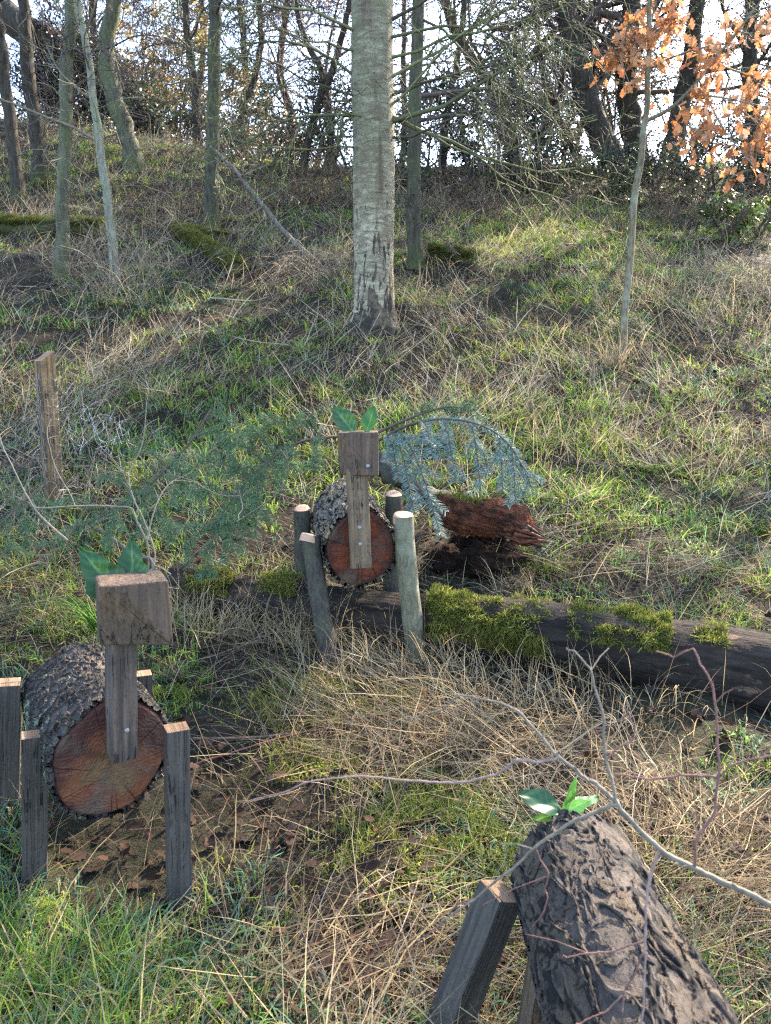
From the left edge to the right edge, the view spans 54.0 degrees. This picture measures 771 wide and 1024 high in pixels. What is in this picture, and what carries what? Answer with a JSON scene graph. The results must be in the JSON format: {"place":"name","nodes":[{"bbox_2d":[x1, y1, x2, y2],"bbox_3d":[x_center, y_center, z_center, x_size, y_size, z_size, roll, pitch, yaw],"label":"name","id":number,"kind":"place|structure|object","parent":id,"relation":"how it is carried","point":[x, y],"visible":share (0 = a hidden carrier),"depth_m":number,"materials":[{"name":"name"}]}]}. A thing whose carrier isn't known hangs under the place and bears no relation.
{"place":"outdoors","nodes":[
{"label":"outdoors","id":0,"kind":"place"},
{"bbox_2d":[0,119,770,1023],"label":"ground","id":1,"kind":"structure","parent":0,"point":[140,847],"depth_m":4.64,"materials":[{"name":"soil"}]},
{"bbox_2d":[0,0,56,202],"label":"bare tree","id":2,"kind":"object","parent":1,"relation":"on","point":[13,150],"visible":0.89,"depth_m":11.12,"materials":[{"name":"brown plant"}]},
{"bbox_2d":[0,483,63,563],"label":"fir branch","id":3,"kind":"object","parent":1,"relation":"on","point":[34,495],"visible":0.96,"depth_m":3.81,"materials":[{"name":"green plant"}]},
{"bbox_2d":[30,896,58,920],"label":"fern","id":4,"kind":"object","parent":1,"relation":"on","point":[44,900],"visible":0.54,"depth_m":1.95,"materials":[{"name":"green plant"}]},
{"bbox_2d":[34,351,64,506],"bbox_3d":[-2.014,-0.379,4.559,0.112,1.161,0.122,-7,11,-38],"label":"fence post","id":5,"kind":"object","parent":1,"relation":"on","point":[46,379],"visible":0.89,"depth_m":4.50,"materials":[{"name":"brown wood"}]},
{"bbox_2d":[0,385,129,495],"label":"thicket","id":6,"kind":"object","parent":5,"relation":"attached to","point":[70,436],"visible":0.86,"depth_m":4.67,"materials":[{"name":"plant"}]},
{"bbox_2d":[0,212,105,236],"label":"mossy log","id":7,"kind":"object","parent":1,"relation":"on","point":[16,221],"visible":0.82,"depth_m":9.65,"materials":[{"name":"green plant"}]},
{"bbox_2d":[46,898,70,920],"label":"fern","id":8,"kind":"object","parent":1,"relation":"on","point":[60,910],"visible":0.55,"depth_m":1.94,"materials":[{"name":"green plant"}]},
{"bbox_2d":[2,0,123,123],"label":"larch tree","id":9,"kind":"object","parent":1,"relation":"on","point":[35,56],"depth_m":25.47,"materials":[{"name":"brown plant"}]},
{"bbox_2d":[0,0,144,182],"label":"bare tree","id":10,"kind":"object","parent":1,"relation":"on","point":[35,130],"visible":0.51,"depth_m":11.97,"materials":[{"name":"brown plant"}]},
{"bbox_2d":[0,424,146,539],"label":"twig thicket","id":11,"kind":"object","parent":1,"relation":"on","point":[29,492],"visible":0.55,"depth_m":4.52,"materials":[{"name":"brown plant"}]},
{"bbox_2d":[0,0,167,128],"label":"evergreen bush","id":12,"kind":"object","parent":1,"relation":"on","point":[44,27],"visible":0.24,"depth_m":16.91,"materials":[{"name":"green plant"}]},
{"bbox_2d":[1,0,173,143],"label":"fallen tree","id":13,"kind":"object","parent":1,"relation":"on","point":[10,9],"visible":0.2,"depth_m":17.09,"materials":[{"name":"brown plant"}]},
{"bbox_2d":[0,537,191,910],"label":"log reindeer","id":14,"kind":"object","parent":1,"relation":"on","point":[101,736],"visible":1,"depth_m":1.92,"materials":[{"name":"brown wood"}]},
{"bbox_2d":[0,350,191,611],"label":"bare shrub","id":15,"kind":"object","parent":1,"relation":"on","point":[153,566],"visible":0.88,"depth_m":2.53,"materials":[{"name":"grey plant"}]},
{"bbox_2d":[0,0,193,279],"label":"bare tree","id":16,"kind":"object","parent":1,"relation":"on","point":[68,55],"visible":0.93,"depth_m":7.89,"materials":[{"name":"grey plant"}]},
{"bbox_2d":[0,0,197,287],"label":"pale sapling","id":17,"kind":"object","parent":1,"relation":"on","point":[107,197],"visible":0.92,"depth_m":7.82,"materials":[{"name":"grey plant"}]},
{"bbox_2d":[11,0,196,125],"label":"bare tree","id":18,"kind":"object","parent":1,"relation":"on","point":[89,9],"visible":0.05,"depth_m":20.80,"materials":[{"name":"brown plant"}]},
{"bbox_2d":[5,0,206,145],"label":"evergreen bush","id":19,"kind":"object","parent":1,"relation":"on","point":[152,112],"visible":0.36,"depth_m":16.95,"materials":[{"name":"green plant"}]},
{"bbox_2d":[76,0,157,171],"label":"bare tree","id":20,"kind":"object","parent":1,"relation":"on","point":[108,27],"visible":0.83,"depth_m":12.55,"materials":[{"name":"grey plant"}]},
{"bbox_2d":[0,192,238,305],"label":"twig thicket","id":21,"kind":"object","parent":1,"relation":"on","point":[120,270],"visible":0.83,"depth_m":7.68,"materials":[{"name":"brown plant"}]},
{"bbox_2d":[12,1,228,131],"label":"larch tree","id":22,"kind":"object","parent":1,"relation":"on","point":[89,32],"visible":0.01,"depth_m":23.04,"materials":[{"name":"brown plant"}]},
{"bbox_2d":[94,527,157,564],"bbox_3d":[-1.397,0.184,4.029,0.507,0.161,0.058,6,11,34],"label":"dead stick","id":23,"kind":"object","parent":1,"relation":"on","point":[121,545],"visible":0.33,"depth_m":4.03,"materials":[{"name":"wood"}]},
{"bbox_2d":[7,0,265,131],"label":"bare tree","id":24,"kind":"object","parent":1,"relation":"on","point":[122,10],"visible":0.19,"depth_m":18.64,"materials":[{"name":"brown plant"}]},
{"bbox_2d":[31,405,246,552],"bbox_3d":[-1.195,-0.176,3.711,1.022,0.697,0.336,-4,10,-25],"label":"fir branch","id":25,"kind":"object","parent":1,"relation":"on","point":[177,466],"visible":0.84,"depth_m":3.72,"materials":[{"name":"green plant"}]},
{"bbox_2d":[34,412,246,524],"bbox_3d":[-1.560,-0.270,4.752,1.322,0.689,1.146,-7,11,-36],"label":"bramble thicket","id":26,"kind":"object","parent":1,"relation":"on","point":[155,468],"visible":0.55,"depth_m":4.68,"materials":[{"name":"green plant"}]},
{"bbox_2d":[31,131,260,225],"bbox_3d":[-3.255,-4.601,10.673,2.942,1.428,1.994,0,9,0],"label":"bramble thicket","id":27,"kind":"object","parent":1,"relation":"on","point":[159,194],"visible":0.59,"depth_m":10.61,"materials":[{"name":"brown plant"}]},
{"bbox_2d":[34,0,272,148],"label":"bare tree","id":28,"kind":"object","parent":1,"relation":"on","point":[184,18],"visible":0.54,"depth_m":16.84,"materials":[{"name":"brown plant"}]},
{"bbox_2d":[75,5,251,140],"bbox_3d":[-6.723,-11.858,21.190,7.088,5.684,3.522,1,9,4],"label":"larch tree","id":29,"kind":"object","parent":1,"relation":"on","point":[152,78],"visible":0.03,"depth_m":21.26,"materials":[{"name":"brown plant"}]},
{"bbox_2d":[79,0,255,138],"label":"larch tree","id":30,"kind":"object","parent":1,"relation":"on","point":[130,8],"visible":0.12,"depth_m":21.42,"materials":[{"name":"brown plant"}]},
{"bbox_2d":[104,0,271,148],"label":"larch tree","id":31,"kind":"object","parent":1,"relation":"on","point":[173,78],"visible":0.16,"depth_m":20.05,"materials":[{"name":"brown plant"}]},
{"bbox_2d":[115,0,275,229],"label":"bare tree","id":32,"kind":"object","parent":1,"relation":"on","point":[210,199],"visible":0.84,"depth_m":10.12,"materials":[{"name":"grey plant"}]},
{"bbox_2d":[168,220,249,276],"bbox_3d":[-2.175,-3.204,9.112,0.380,1.052,2.435,-5,10,-30],"label":"mossy log","id":33,"kind":"object","parent":1,"relation":"on","point":[196,239],"visible":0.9,"depth_m":8.76,"materials":[{"name":"green plant"}]},
{"bbox_2d":[191,223,229,243],"bbox_3d":[-2.338,-3.641,9.907,0.633,0.357,0.347,4,10,22],"label":"mossy log","id":34,"kind":"object","parent":1,"relation":"on","point":[216,234],"visible":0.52,"depth_m":9.82,"materials":[{"name":"green plant"}]},
{"bbox_2d":[90,0,339,157],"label":"bare tree","id":35,"kind":"object","parent":1,"relation":"on","point":[244,72],"visible":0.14,"depth_m":20.20,"materials":[{"name":"brown plant"}]},
{"bbox_2d":[123,0,316,144],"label":"bare tree","id":36,"kind":"object","parent":1,"relation":"on","point":[200,49],"visible":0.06,"depth_m":21.12,"materials":[{"name":"brown plant"}]},
{"bbox_2d":[165,419,288,576],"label":"bare branch","id":37,"kind":"object","parent":1,"relation":"on","point":[194,554],"visible":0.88,"depth_m":3.09,"materials":[{"name":"grey plant"}]},
{"bbox_2d":[191,316,287,345],"bbox_3d":[-1.380,-1.642,6.822,1.204,0.313,0.140,6,11,34],"label":"stick","id":38,"kind":"object","parent":1,"relation":"on","point":[238,337],"visible":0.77,"depth_m":6.71,"materials":[{"name":"wood"}]},
{"bbox_2d":[211,296,268,301],"bbox_3d":[-1.459,-2.131,7.570,0.580,0.057,0.046,0,9,0],"label":"stick","id":39,"kind":"object","parent":1,"relation":"on","point":[239,300],"visible":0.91,"depth_m":7.56,"materials":[{"name":"grey wood"}]},
{"bbox_2d":[136,0,346,164],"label":"bare tree","id":40,"kind":"object","parent":1,"relation":"on","point":[252,79],"visible":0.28,"depth_m":16.69,"materials":[{"name":"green plant"}]},
{"bbox_2d":[168,15,322,159],"bbox_3d":[-4.120,-10.572,20.431,4.924,4.155,4.339,8,12,40],"label":"larch tree","id":41,"kind":"object","parent":1,"relation":"on","point":[258,83],"visible":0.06,"depth_m":20.15,"materials":[{"name":"brown plant"}]},
{"bbox_2d":[190,100,304,160],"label":"evergreen bush","id":42,"kind":"object","parent":1,"relation":"on","point":[253,148],"visible":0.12,"depth_m":17.20,"materials":[{"name":"green plant"}]},
{"bbox_2d":[186,132,314,262],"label":"dead branch","id":43,"kind":"object","parent":1,"relation":"on","point":[282,230],"visible":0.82,"depth_m":8.77,"materials":[{"name":"grey wood"}]},
{"bbox_2d":[172,410,337,582],"bbox_3d":[-0.550,-0.081,3.510,0.862,0.776,0.254,-4,10,-22],"label":"fir branch","id":44,"kind":"object","parent":1,"relation":"on","point":[254,477],"visible":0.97,"depth_m":3.44,"materials":[{"name":"green plant"}]},
{"bbox_2d":[198,725,331,764],"bbox_3d":[-0.409,0.812,2.644,0.491,0.045,0.020,-4,10,-26],"label":"stick","id":45,"kind":"object","parent":1,"relation":"on","point":[204,760],"visible":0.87,"depth_m":2.60,"materials":[{"name":"brown wood"}]},
{"bbox_2d":[192,727,338,739],"bbox_3d":[-0.421,0.789,2.682,0.521,0.016,0.045,-2,9,-10],"label":"stick","id":46,"kind":"object","parent":1,"relation":"on","point":[229,738],"visible":0.88,"depth_m":2.66,"materials":[{"name":"brown wood"}]},
{"bbox_2d":[187,30,352,172],"bbox_3d":[-1.917,-7.639,14.096,3.810,2.743,2.026,0,9,0],"label":"evergreen bush","id":47,"kind":"object","parent":1,"relation":"on","point":[300,107],"visible":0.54,"depth_m":14.16,"materials":[{"name":"green plant"}]},
{"bbox_2d":[160,101,406,211],"bbox_3d":[-1.620,-5.288,11.854,5.608,2.291,3.090,-3,9,-17],"label":"bramble thicket","id":48,"kind":"object","parent":1,"relation":"on","point":[309,187],"visible":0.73,"depth_m":11.81,"materials":[{"name":"brown plant"}]},
{"bbox_2d":[156,0,447,157],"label":"bare tree","id":49,"kind":"object","parent":1,"relation":"on","point":[281,80],"visible":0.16,"depth_m":17.63,"materials":[{"name":"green plant"}]},
{"bbox_2d":[257,220,353,280],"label":"twig thicket","id":50,"kind":"object","parent":1,"relation":"on","point":[318,267],"visible":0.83,"depth_m":8.24,"materials":[{"name":"brown plant"}]},
{"bbox_2d":[280,861,338,1011],"bbox_3d":[-0.200,1.008,1.838,0.020,0.014,0.552,-3,10,-20],"label":"stick","id":51,"kind":"object","parent":1,"relation":"on","point":[290,890],"visible":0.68,"depth_m":1.81,"materials":[{"name":"brown wood"}]},
{"bbox_2d":[184,0,439,165],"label":"bare tree","id":52,"kind":"object","parent":1,"relation":"on","point":[330,38],"visible":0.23,"depth_m":16.38,"materials":[{"name":"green plant"}]},
{"bbox_2d":[0,464,651,1023],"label":"moss carpet","id":53,"kind":"object","parent":1,"relation":"on","point":[420,794],"visible":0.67,"depth_m":2.30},
{"bbox_2d":[257,0,409,181],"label":"bare tree","id":54,"kind":"object","parent":1,"relation":"on","point":[343,33],"visible":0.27,"depth_m":13.79,"materials":[{"name":"brown plant"}]},
{"bbox_2d":[182,0,524,173],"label":"bare tree","id":55,"kind":"object","parent":1,"relation":"on","point":[311,52],"visible":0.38,"depth_m":14.21,"materials":[{"name":"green plant"}]},
{"bbox_2d":[293,406,425,669],"bbox_3d":[-0.137,0.109,3.391,0.530,1.164,0.636,-2,9,-13],"label":"log reindeer","id":56,"kind":"object","parent":1,"relation":"on","point":[362,536],"visible":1,"depth_m":3.18,"materials":[{"name":"brown wood"}]},
{"bbox_2d":[378,394,491,434],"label":"fir branch","id":57,"kind":"object","parent":56,"relation":"attached to","point":[447,408],"visible":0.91,"depth_m":3.81,"materials":[{"name":"green plant"}]},
{"bbox_2d":[379,414,544,541],"bbox_3d":[0.295,-0.163,3.491,0.849,0.574,0.270,4,10,22],"label":"fir branch","id":58,"kind":"object","parent":56,"relation":"attached to","point":[408,469],"visible":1,"depth_m":3.47,"materials":[{"name":"green plant"}]},
{"bbox_2d":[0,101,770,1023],"bbox_3d":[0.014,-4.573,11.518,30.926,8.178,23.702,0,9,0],"label":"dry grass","id":59,"kind":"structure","parent":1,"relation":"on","point":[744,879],"depth_m":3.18,"materials":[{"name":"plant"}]},
{"bbox_2d":[0,118,770,1023],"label":"grass","id":60,"kind":"structure","parent":1,"relation":"on","point":[122,940],"depth_m":4.44,"materials":[{"name":"green plant"}]},
{"bbox_2d":[0,137,770,1023],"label":"leaf litter","id":61,"kind":"object","parent":1,"relation":"on","point":[288,837],"visible":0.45,"depth_m":2.29,"materials":[{"name":"brown plant"}]},
{"bbox_2d":[134,0,662,340],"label":"birch tree","id":62,"kind":"object","parent":1,"relation":"on","point":[372,115],"visible":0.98,"depth_m":6.49,"materials":[{"name":"grey plant"}]},
{"bbox_2d":[401,995,427,1021],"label":"fern","id":63,"kind":"object","parent":1,"relation":"on","point":[417,1012],"visible":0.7,"depth_m":1.59,"materials":[{"name":"green plant"}]},
{"bbox_2d":[379,454,451,502],"bbox_3d":[0.202,-0.155,4.125,0.613,0.351,0.257,-7,11,-38],"label":"dead log","id":64,"kind":"object","parent":1,"relation":"on","point":[386,475],"visible":0.36,"depth_m":3.93,"materials":[{"name":"grey plant"}]},
{"bbox_2d":[276,0,570,166],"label":"bare tree","id":65,"kind":"object","parent":1,"relation":"on","point":[403,46],"visible":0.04,"depth_m":22.25,"materials":[{"name":"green plant"}]},
{"bbox_2d":[295,0,582,157],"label":"bare tree","id":66,"kind":"object","parent":1,"relation":"on","point":[445,9],"visible":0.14,"depth_m":15.68,"materials":[{"name":"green plant"}]},
{"bbox_2d":[425,241,482,263],"bbox_3d":[0.780,-2.945,8.604,0.756,0.363,0.305,7,11,38],"label":"mossy log","id":67,"kind":"object","parent":1,"relation":"on","point":[441,251],"visible":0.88,"depth_m":8.53,"materials":[{"name":"green plant"}]},
{"bbox_2d":[345,0,587,269],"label":"bare tree","id":68,"kind":"object","parent":1,"relation":"on","point":[416,95],"visible":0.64,"depth_m":8.35,"materials":[{"name":"green plant"}]},
{"bbox_2d":[165,562,770,713],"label":"fallen log","id":69,"kind":"object","parent":1,"relation":"on","point":[616,631],"visible":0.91,"depth_m":3.12,"materials":[{"name":"brown plant"}]},
{"bbox_2d":[425,489,548,579],"bbox_3d":[0.514,0.181,3.977,0.634,0.606,0.510,0,9,0],"label":"rotten log","id":70,"kind":"object","parent":1,"relation":"on","point":[495,520],"visible":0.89,"depth_m":3.83,"materials":[{"name":"red wood"}]},
{"bbox_2d":[344,141,629,224],"bbox_3d":[1.400,-4.532,10.832,4.011,1.545,2.719,0,9,0],"label":"bramble thicket","id":71,"kind":"object","parent":1,"relation":"on","point":[497,207],"visible":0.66,"depth_m":10.77,"materials":[{"name":"brown plant"}]},
{"bbox_2d":[348,0,642,188],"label":"bare tree","id":72,"kind":"object","parent":1,"relation":"on","point":[460,42],"visible":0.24,"depth_m":12.81,"materials":[{"name":"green plant"}]},
{"bbox_2d":[393,0,600,196],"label":"evergreen bush","id":73,"kind":"object","parent":1,"relation":"on","point":[468,162],"visible":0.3,"depth_m":12.41,"materials":[{"name":"green plant"}]},
{"bbox_2d":[406,0,663,162],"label":"bare tree","id":74,"kind":"object","parent":1,"relation":"on","point":[571,147],"visible":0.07,"depth_m":16.81,"materials":[{"name":"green plant"}]},
{"bbox_2d":[405,0,674,161],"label":"bare tree","id":75,"kind":"object","parent":1,"relation":"on","point":[562,75],"visible":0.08,"depth_m":16.64,"materials":[{"name":"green plant"}]},
{"bbox_2d":[432,0,689,166],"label":"bare tree","id":76,"kind":"object","parent":1,"relation":"on","point":[572,106],"visible":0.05,"depth_m":16.85,"materials":[{"name":"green plant"}]},
{"bbox_2d":[576,0,758,149],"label":"ivy mass","id":77,"kind":"object","parent":76,"relation":"attached to","point":[652,85],"visible":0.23,"depth_m":16.54,"materials":[{"name":"green plant"}]},
{"bbox_2d":[488,125,673,198],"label":"evergreen bush","id":78,"kind":"object","parent":1,"relation":"on","point":[603,156],"visible":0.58,"depth_m":12.24,"materials":[{"name":"green plant"}]},
{"bbox_2d":[425,776,739,1023],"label":"log reindeer","id":79,"kind":"object","parent":1,"relation":"on","point":[599,872],"visible":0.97,"depth_m":1.34,"materials":[{"name":"brown wood"}]},
{"bbox_2d":[243,647,770,1023],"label":"bare branch","id":80,"kind":"object","parent":79,"relation":"on","point":[700,871],"visible":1,"depth_m":1.03,"materials":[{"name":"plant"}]},
{"bbox_2d":[432,0,769,175],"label":"bare tree","id":81,"kind":"object","parent":1,"relation":"on","point":[581,82],"visible":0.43,"depth_m":13.46,"materials":[{"name":"brown plant"}]},
{"bbox_2d":[440,0,767,160],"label":"bare tree","id":82,"kind":"object","parent":1,"relation":"on","point":[577,125],"visible":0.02,"depth_m":21.41,"materials":[{"name":"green plant"}]},
{"bbox_2d":[466,0,770,167],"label":"bare tree","id":83,"kind":"object","parent":1,"relation":"on","point":[635,107],"visible":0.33,"depth_m":14.45,"materials":[{"name":"brown plant"}]},
{"bbox_2d":[475,0,770,173],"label":"bare tree","id":84,"kind":"object","parent":1,"relation":"on","point":[688,76],"visible":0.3,"depth_m":13.82,"materials":[{"name":"brown plant"}]},
{"bbox_2d":[629,463,677,473],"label":"fern","id":85,"kind":"object","parent":1,"relation":"on","point":[651,468],"visible":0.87,"depth_m":4.96,"materials":[{"name":"green plant"}]},
{"bbox_2d":[583,0,770,361],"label":"oak sapling","id":86,"kind":"object","parent":1,"relation":"on","point":[702,133],"visible":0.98,"depth_m":5.96,"materials":[{"name":"orange plant"}]},
{"bbox_2d":[585,223,770,322],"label":"twig thicket","id":87,"kind":"object","parent":1,"relation":"on","point":[736,279],"visible":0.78,"depth_m":7.54,"materials":[{"name":"brown plant"}]},
{"bbox_2d":[592,144,770,231],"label":"bramble thicket","id":88,"kind":"object","parent":1,"relation":"on","point":[677,211],"visible":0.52,"depth_m":10.39,"materials":[{"name":"brown plant"}]},
{"bbox_2d":[604,69,770,209],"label":"evergreen bush","id":89,"kind":"object","parent":1,"relation":"on","point":[683,176],"visible":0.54,"depth_m":12.01,"materials":[{"name":"green plant"}]},
{"bbox_2d":[667,469,707,480],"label":"fern","id":90,"kind":"object","parent":1,"relation":"on","point":[684,475],"visible":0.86,"depth_m":4.89,"materials":[{"name":"green plant"}]},
{"bbox_2d":[641,0,770,191],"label":"bare tree","id":91,"kind":"object","parent":1,"relation":"on","point":[734,38],"visible":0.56,"depth_m":10.07,"materials":[{"name":"brown plant"}]},
{"bbox_2d":[668,3,770,165],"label":"evergreen bush","id":92,"kind":"object","parent":1,"relation":"on","point":[715,152],"visible":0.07,"depth_m":17.32,"materials":[{"name":"green plant"}]},
{"bbox_2d":[672,0,770,194],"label":"bare tree","id":93,"kind":"object","parent":1,"relation":"on","point":[749,59],"visible":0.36,"depth_m":12.12,"materials":[{"name":"brown plant"}]},
{"bbox_2d":[685,181,770,245],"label":"leafy shrub","id":94,"kind":"object","parent":1,"relation":"on","point":[718,217],"visible":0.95,"depth_m":9.42,"materials":[{"name":"green plant"}]},
{"bbox_2d":[686,0,770,158],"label":"bare tree","id":95,"kind":"object","parent":1,"relation":"on","point":[725,138],"visible":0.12,"depth_m":18.72,"materials":[{"name":"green plant"}]},
{"bbox_2d":[0,0,770,166],"label":"sky","id":96,"kind":"structure","parent":0,"point":[408,49],"materials":[{"name":"white"}]}
]}

